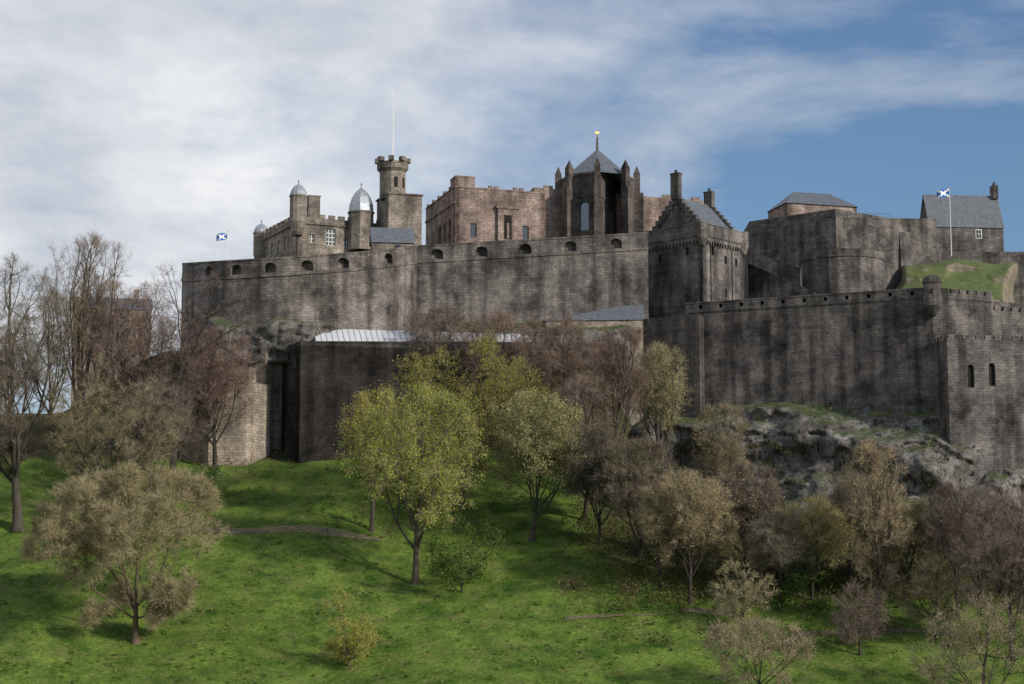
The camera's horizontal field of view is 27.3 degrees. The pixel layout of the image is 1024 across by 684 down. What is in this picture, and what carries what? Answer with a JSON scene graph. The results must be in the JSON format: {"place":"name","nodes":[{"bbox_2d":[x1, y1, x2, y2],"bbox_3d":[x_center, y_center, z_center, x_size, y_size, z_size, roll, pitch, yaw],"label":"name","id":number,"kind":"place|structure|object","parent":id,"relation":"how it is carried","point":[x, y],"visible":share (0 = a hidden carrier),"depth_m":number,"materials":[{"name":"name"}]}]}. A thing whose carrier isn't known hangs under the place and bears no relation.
{"place":"outdoors","nodes":[
{"label":"outdoors","id":0,"kind":"place"},
{"bbox_2d":[187,525,380,540],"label":"path","id":1,"kind":"structure","parent":0,"point":[317,530],"depth_m":353.80,"materials":[{"name":"grey gravel"}]},
{"bbox_2d":[0,351,1023,683],"bbox_3d":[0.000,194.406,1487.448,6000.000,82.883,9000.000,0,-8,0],"label":"ground","id":2,"kind":"structure","parent":0,"point":[530,585],"depth_m":323.30,"materials":[{"name":"green plant"}]},
{"bbox_2d":[0,329,39,415],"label":"bare tree","id":3,"kind":"object","parent":2,"relation":"on","point":[17,391],"visible":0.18,"depth_m":388.17,"materials":[{"name":"brown plant"}]},
{"bbox_2d":[0,294,42,455],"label":"bare tree","id":4,"kind":"object","parent":2,"relation":"on","point":[2,414],"visible":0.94,"depth_m":350.75,"materials":[{"name":"brown plant"}]},
{"bbox_2d":[0,250,97,531],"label":"bare tree","id":5,"kind":"object","parent":2,"relation":"on","point":[16,454],"visible":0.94,"depth_m":355.68,"materials":[{"name":"brown plant"}]},
{"bbox_2d":[1,286,100,440],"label":"bare tree","id":6,"kind":"object","parent":2,"relation":"on","point":[53,351],"visible":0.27,"depth_m":400.98,"materials":[{"name":"brown plant"}]},
{"bbox_2d":[33,229,132,473],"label":"bare tree","id":7,"kind":"object","parent":2,"relation":"on","point":[84,290],"visible":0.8,"depth_m":391.00,"materials":[{"name":"brown plant"}]},
{"bbox_2d":[71,289,152,406],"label":"distant tenement","id":8,"kind":"structure","parent":2,"relation":"on","point":[129,316],"depth_m":520.63,"materials":[{"name":"brown stone"}]},
{"bbox_2d":[42,353,182,497],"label":"bare tree","id":9,"kind":"object","parent":2,"relation":"on","point":[86,434],"visible":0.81,"depth_m":356.50,"materials":[{"name":"brown plant"}]},
{"bbox_2d":[14,457,237,644],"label":"tree","id":10,"kind":"object","parent":2,"relation":"on","point":[125,521],"visible":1,"depth_m":310.50,"materials":[{"name":"brown plant"}]},
{"bbox_2d":[66,279,195,466],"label":"bare tree","id":11,"kind":"object","parent":2,"relation":"on","point":[125,339],"visible":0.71,"depth_m":386.67,"materials":[{"name":"brown plant"}]},
{"bbox_2d":[3,434,297,498],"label":"scrub","id":12,"kind":"object","parent":2,"relation":"on","point":[254,474],"visible":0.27,"depth_m":386.74,"materials":[{"name":"plant"}]},
{"bbox_2d":[104,371,201,489],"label":"bare tree","id":13,"kind":"object","parent":2,"relation":"on","point":[175,410],"visible":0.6,"depth_m":371.12,"materials":[{"name":"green plant"}]},
{"bbox_2d":[85,258,260,479],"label":"bare tree","id":14,"kind":"object","parent":2,"relation":"on","point":[196,429],"visible":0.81,"depth_m":382.00,"materials":[{"name":"brown plant"}]},
{"bbox_2d":[182,462,231,503],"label":"green bush","id":15,"kind":"object","parent":2,"relation":"on","point":[216,471],"visible":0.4,"depth_m":369.25,"materials":[{"name":"green plant"}]},
{"bbox_2d":[165,320,263,470],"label":"bare tree","id":16,"kind":"object","parent":2,"relation":"on","point":[220,367],"visible":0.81,"depth_m":387.03,"materials":[{"name":"brown plant"}]},
{"bbox_2d":[178,353,272,465],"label":"tan tower","id":17,"kind":"structure","parent":2,"relation":"on","point":[237,443],"depth_m":391.87,"materials":[{"name":"stone"}]},
{"bbox_2d":[180,246,417,448],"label":"castle wall","id":18,"kind":"structure","parent":2,"relation":"on","point":[370,290],"depth_m":406.29,"materials":[{"name":"stone"}]},
{"bbox_2d":[216,231,227,251],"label":"flag","id":19,"kind":"object","parent":18,"relation":"on","point":[221,236],"visible":1,"depth_m":435.38,"materials":[{"name":"blue fabric"}]},
{"bbox_2d":[196,312,338,375],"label":"rock outcrop","id":20,"kind":"object","parent":18,"relation":"attached to","point":[274,338],"visible":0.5,"depth_m":400.44,"materials":[{"name":"grey stone"}]},
{"bbox_2d":[253,180,378,258],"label":"palace block","id":21,"kind":"structure","parent":18,"relation":"on","point":[306,227],"depth_m":458.64,"materials":[{"name":"beige stone"}]},
{"bbox_2d":[320,578,385,668],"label":"bush","id":22,"kind":"object","parent":2,"relation":"on","point":[335,647],"visible":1,"depth_m":303.86,"materials":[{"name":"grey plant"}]},
{"bbox_2d":[334,380,412,531],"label":"tree","id":23,"kind":"object","parent":2,"relation":"on","point":[369,396],"visible":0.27,"depth_m":356.37,"materials":[{"name":"green plant"}]},
{"bbox_2d":[333,378,489,585],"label":"tree","id":24,"kind":"object","parent":2,"relation":"on","point":[433,466],"visible":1,"depth_m":336.88,"materials":[{"name":"green plant"}]},
{"bbox_2d":[281,329,551,462],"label":"retaining wall","id":25,"kind":"structure","parent":2,"relation":"on","point":[324,375],"depth_m":395.24,"materials":[{"name":"stone"}]},
{"bbox_2d":[389,303,474,382],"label":"bare tree","id":26,"kind":"object","parent":2,"relation":"on","point":[423,335],"visible":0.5,"depth_m":401.32,"materials":[{"name":"brown plant"}]},
{"bbox_2d":[422,508,505,592],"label":"green bush","id":27,"kind":"object","parent":2,"relation":"on","point":[454,568],"visible":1,"depth_m":328.65,"materials":[{"name":"green plant"}]},
{"bbox_2d":[385,330,551,510],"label":"tree","id":28,"kind":"object","parent":2,"relation":"on","point":[427,373],"visible":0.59,"depth_m":364.05,"materials":[{"name":"green plant"}]},
{"bbox_2d":[322,437,638,540],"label":"bushes","id":29,"kind":"object","parent":2,"relation":"on","point":[360,476],"visible":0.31,"depth_m":360.82,"materials":[{"name":"green plant"}]},
{"bbox_2d":[455,306,552,458],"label":"bare tree","id":30,"kind":"object","parent":2,"relation":"on","point":[510,318],"visible":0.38,"depth_m":390.41,"materials":[{"name":"brown plant"}]},
{"bbox_2d":[0,467,1019,683],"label":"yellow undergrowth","id":31,"kind":"object","parent":2,"relation":"on","point":[245,678],"visible":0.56,"depth_m":317.37,"materials":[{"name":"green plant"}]},
{"bbox_2d":[412,320,649,376],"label":"rock outcrop","id":32,"kind":"object","parent":2,"relation":"on","point":[613,329],"visible":0.18,"depth_m":419.73,"materials":[{"name":"grey stone"}]},
{"bbox_2d":[417,232,648,325],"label":"castle wall","id":33,"kind":"structure","parent":2,"relation":"on","point":[537,278],"depth_m":428.27,"materials":[{"name":"stone"}]},
{"bbox_2d":[369,227,414,249],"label":"gun house","id":34,"kind":"structure","parent":33,"relation":"on","point":[383,238],"depth_m":438.67,"materials":[{"name":"beige stone"}]},
{"bbox_2d":[375,90,422,245],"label":"tower","id":35,"kind":"structure","parent":33,"relation":"on","point":[398,206],"depth_m":458.98,"materials":[{"name":"beige stone"}]},
{"bbox_2d":[425,175,703,244],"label":"war memorial","id":36,"kind":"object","parent":33,"relation":"on","point":[463,209],"visible":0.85,"depth_m":465.61,"materials":[{"name":"brown stone"}]},
{"bbox_2d":[555,131,643,236],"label":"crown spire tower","id":37,"kind":"structure","parent":33,"relation":"on","point":[593,184],"depth_m":473.97,"materials":[{"name":"stone"}]},
{"bbox_2d":[469,387,605,541],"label":"tree","id":38,"kind":"object","parent":2,"relation":"on","point":[550,446],"visible":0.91,"depth_m":348.60,"materials":[{"name":"green plant"}]},
{"bbox_2d":[509,313,613,467],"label":"bare tree","id":39,"kind":"object","parent":2,"relation":"on","point":[561,357],"visible":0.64,"depth_m":382.21,"materials":[{"name":"brown plant"}]},
{"bbox_2d":[541,372,623,521],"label":"bare tree","id":40,"kind":"object","parent":2,"relation":"on","point":[582,382],"visible":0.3,"depth_m":359.46,"materials":[{"name":"brown plant"}]},
{"bbox_2d":[543,305,643,424],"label":"tan building","id":41,"kind":"structure","parent":2,"relation":"on","point":[625,315],"depth_m":424.33,"materials":[{"name":"stone"}]},
{"bbox_2d":[558,419,644,545],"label":"tree","id":42,"kind":"object","parent":2,"relation":"on","point":[593,461],"visible":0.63,"depth_m":345.80,"materials":[{"name":"brown plant"}]},
{"bbox_2d":[568,323,656,507],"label":"bare tree","id":43,"kind":"object","parent":2,"relation":"on","point":[622,392],"visible":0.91,"depth_m":367.23,"materials":[{"name":"brown plant"}]},
{"bbox_2d":[591,435,684,566],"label":"tree","id":44,"kind":"object","parent":2,"relation":"on","point":[622,475],"visible":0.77,"depth_m":338.62,"materials":[{"name":"brown plant"}]},
{"bbox_2d":[564,608,733,619],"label":"path","id":45,"kind":"structure","parent":2,"relation":"on","point":[710,611],"depth_m":320.88,"materials":[{"name":"grey gravel"}]},
{"bbox_2d":[621,340,694,481],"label":"bare tree","id":46,"kind":"object","parent":2,"relation":"on","point":[670,387],"visible":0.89,"depth_m":391.48,"materials":[{"name":"green plant"}]},
{"bbox_2d":[630,480,687,590],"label":"tree","id":47,"kind":"object","parent":2,"relation":"on","point":[660,567],"visible":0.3,"depth_m":330.77,"materials":[{"name":"brown plant"}]},
{"bbox_2d":[643,315,704,417],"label":"gate wall","id":48,"kind":"structure","parent":2,"relation":"on","point":[685,334],"depth_m":421.32,"materials":[{"name":"stone"}]},
{"bbox_2d":[632,466,743,603],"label":"tree","id":49,"kind":"object","parent":2,"relation":"on","point":[696,529],"visible":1,"depth_m":324.70,"materials":[{"name":"brown plant"}]},
{"bbox_2d":[640,170,748,317],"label":"gabled tower","id":50,"kind":"structure","parent":2,"relation":"on","point":[697,251],"depth_m":438.36,"materials":[{"name":"stone"}]},
{"bbox_2d":[688,402,752,533],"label":"tree","id":51,"kind":"object","parent":2,"relation":"on","point":[717,462],"visible":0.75,"depth_m":369.22,"materials":[{"name":"brown plant"}]},
{"bbox_2d":[705,556,778,626],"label":"bush","id":52,"kind":"object","parent":2,"relation":"on","point":[728,608],"visible":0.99,"depth_m":315.88,"materials":[{"name":"brown plant"}]},
{"bbox_2d":[698,456,787,575],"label":"tree","id":53,"kind":"object","parent":2,"relation":"on","point":[748,505],"visible":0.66,"depth_m":335.82,"materials":[{"name":"brown plant"}]},
{"bbox_2d":[695,612,819,683],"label":"pale tree","id":54,"kind":"object","parent":2,"relation":"on","point":[734,643],"visible":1,"depth_m":290.42,"materials":[{"name":"brown plant"}]},
{"bbox_2d":[737,507,821,610],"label":"tree","id":55,"kind":"object","parent":2,"relation":"on","point":[773,553],"visible":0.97,"depth_m":322.81,"materials":[{"name":"brown plant"}]},
{"bbox_2d":[553,481,1023,619],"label":"olive scrub","id":56,"kind":"object","parent":2,"relation":"on","point":[719,564],"visible":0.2,"depth_m":331.31,"materials":[{"name":"green plant"}]},
{"bbox_2d":[759,537,830,602],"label":"green bush","id":57,"kind":"object","parent":2,"relation":"on","point":[791,576],"visible":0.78,"depth_m":323.77,"materials":[{"name":"green plant"}]},
{"bbox_2d":[771,492,858,600],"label":"tree","id":58,"kind":"object","parent":2,"relation":"on","point":[816,534],"visible":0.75,"depth_m":325.05,"materials":[{"name":"green plant"}]},
{"bbox_2d":[610,548,1023,649],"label":"scrub","id":59,"kind":"object","parent":2,"relation":"on","point":[806,605],"visible":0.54,"depth_m":318.88,"materials":[{"name":"plant"}]},
{"bbox_2d":[630,402,1023,533],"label":"crag rock","id":60,"kind":"object","parent":2,"relation":"on","point":[789,426],"visible":0.25,"depth_m":402.12,"materials":[{"name":"grey stone"}]},
{"bbox_2d":[640,401,1010,510],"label":"green scrub","id":61,"kind":"object","parent":60,"relation":"on","point":[916,431],"visible":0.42,"depth_m":400.97,"materials":[{"name":"green plant"}]},
{"bbox_2d":[640,401,1022,515],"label":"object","id":62,"kind":"object","parent":60,"relation":"on","point":[754,444],"visible":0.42,"depth_m":404.20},
{"bbox_2d":[656,402,1021,506],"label":"shrubs","id":63,"kind":"object","parent":60,"relation":"on","point":[698,415],"visible":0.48,"depth_m":401.92,"materials":[{"name":"green plant"}]},
{"bbox_2d":[813,468,878,590],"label":"tree","id":64,"kind":"object","parent":2,"relation":"on","point":[841,493],"visible":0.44,"depth_m":330.00,"materials":[{"name":"brown plant"}]},
{"bbox_2d":[684,275,1023,414],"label":"castle wall","id":65,"kind":"structure","parent":2,"relation":"on","point":[840,351],"depth_m":413.03,"materials":[{"name":"stone"}]},
{"bbox_2d":[829,578,891,655],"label":"tree","id":66,"kind":"object","parent":2,"relation":"on","point":[844,625],"visible":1,"depth_m":305.54,"materials":[{"name":"brown plant"}]},
{"bbox_2d":[835,436,913,633],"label":"tree","id":67,"kind":"object","parent":2,"relation":"on","point":[884,577],"visible":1,"depth_m":316.31,"materials":[{"name":"brown plant"}]},
{"bbox_2d":[743,209,1023,302],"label":"terrace walls","id":68,"kind":"structure","parent":2,"relation":"on","point":[829,251],"depth_m":464.70,"materials":[{"name":"stone"}]},
{"bbox_2d":[767,192,857,218],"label":"building","id":69,"kind":"structure","parent":68,"relation":"on","point":[794,203],"depth_m":487.00,"materials":[{"name":"grey stone"}]},
{"bbox_2d":[937,187,951,255],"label":"flag","id":70,"kind":"object","parent":68,"relation":"on","point":[941,193],"visible":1,"depth_m":479.47,"materials":[{"name":"blue fabric"}]},
{"bbox_2d":[896,259,1017,302],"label":"grass mound","id":71,"kind":"object","parent":68,"relation":"on","point":[997,281],"depth_m":465.50,"materials":[{"name":"green plant"}]},
{"bbox_2d":[920,182,1003,251],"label":"house","id":72,"kind":"structure","parent":68,"relation":"on","point":[977,224],"depth_m":491.31,"materials":[{"name":"stone"}]},
{"bbox_2d":[854,494,944,600],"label":"tree","id":73,"kind":"object","parent":2,"relation":"on","point":[910,543],"visible":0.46,"depth_m":324.81,"materials":[{"name":"brown plant"}]},
{"bbox_2d":[891,550,976,640],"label":"tree","id":74,"kind":"object","parent":2,"relation":"on","point":[936,600],"visible":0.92,"depth_m":312.42,"materials":[{"name":"brown plant"}]},
{"bbox_2d":[908,478,993,620],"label":"tree","id":75,"kind":"object","parent":2,"relation":"on","point":[947,521],"visible":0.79,"depth_m":320.94,"materials":[{"name":"brown plant"}]},
{"bbox_2d":[903,590,1023,683],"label":"pale tree","id":76,"kind":"object","parent":2,"relation":"on","point":[989,616],"visible":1,"depth_m":286.25,"materials":[{"name":"brown plant"}]},
{"bbox_2d":[932,334,1023,493],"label":"western defences","id":77,"kind":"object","parent":2,"relation":"on","point":[978,389],"visible":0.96,"depth_m":397.84,"materials":[{"name":"stone"}]},
{"bbox_2d":[943,485,1023,661],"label":"tree","id":78,"kind":"object","parent":2,"relation":"on","point":[1006,567],"visible":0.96,"depth_m":305.50,"materials":[{"name":"brown plant"}]},
{"bbox_2d":[944,483,1022,599],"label":"tree","id":79,"kind":"object","parent":2,"relation":"on","point":[974,493],"visible":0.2,"depth_m":325.09,"materials":[{"name":"brown plant"}]},
{"bbox_2d":[0,0,1023,413],"label":"sky","id":80,"kind":"structure","parent":0,"point":[164,128],"materials":[{"name":"blue"}]},
{"bbox_2d":[794,627,952,636],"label":"path","id":81,"kind":"structure","parent":0,"point":[833,632],"depth_m":314.21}
]}

